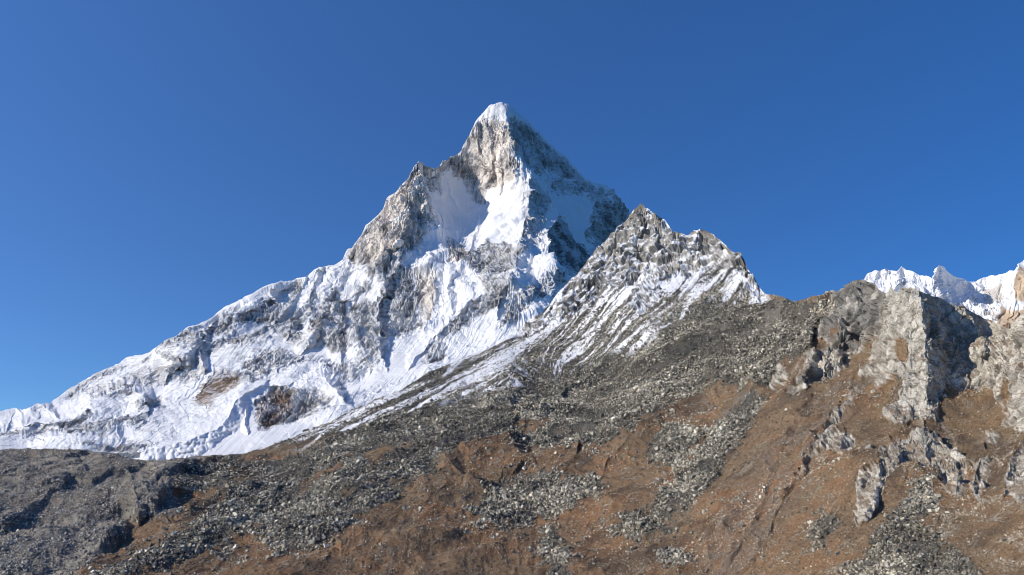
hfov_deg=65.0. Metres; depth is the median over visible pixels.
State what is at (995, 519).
stones
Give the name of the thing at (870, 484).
rock outcrop
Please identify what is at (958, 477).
boulder
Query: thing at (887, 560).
talus
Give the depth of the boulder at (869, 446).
572.84 m
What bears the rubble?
on the moraine
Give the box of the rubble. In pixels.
[0,448,220,574]
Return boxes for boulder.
[865,444,873,448]
[952,475,962,481]
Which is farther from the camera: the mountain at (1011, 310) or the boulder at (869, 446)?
the mountain at (1011, 310)
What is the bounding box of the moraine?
[0,448,215,574]
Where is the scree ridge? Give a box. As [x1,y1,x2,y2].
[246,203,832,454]
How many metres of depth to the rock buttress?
669.43 m
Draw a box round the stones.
[83,215,1023,574]
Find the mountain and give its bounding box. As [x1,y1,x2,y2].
[0,102,630,460]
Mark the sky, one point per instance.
(164, 164)
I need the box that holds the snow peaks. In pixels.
[864,265,1014,320]
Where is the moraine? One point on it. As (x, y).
(93, 548)
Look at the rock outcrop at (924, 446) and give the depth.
538.61 m
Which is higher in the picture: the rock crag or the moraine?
the rock crag
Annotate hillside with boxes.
[76,280,1023,574]
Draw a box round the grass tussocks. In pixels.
[75,208,1023,574]
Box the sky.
[0,0,1023,410]
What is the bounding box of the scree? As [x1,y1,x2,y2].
[241,211,833,453]
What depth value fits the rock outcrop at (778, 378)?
797.60 m
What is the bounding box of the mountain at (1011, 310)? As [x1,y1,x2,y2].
[994,260,1023,328]
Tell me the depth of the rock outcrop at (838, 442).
597.17 m
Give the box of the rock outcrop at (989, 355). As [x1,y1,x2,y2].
[944,312,1023,431]
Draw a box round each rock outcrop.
[769,362,787,389]
[817,424,856,455]
[853,465,886,526]
[878,425,968,496]
[944,312,1023,431]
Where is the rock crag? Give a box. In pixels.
[786,279,885,397]
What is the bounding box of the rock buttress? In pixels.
[866,287,974,424]
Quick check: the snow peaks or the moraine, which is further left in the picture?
the moraine
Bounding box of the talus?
[83,280,1020,574]

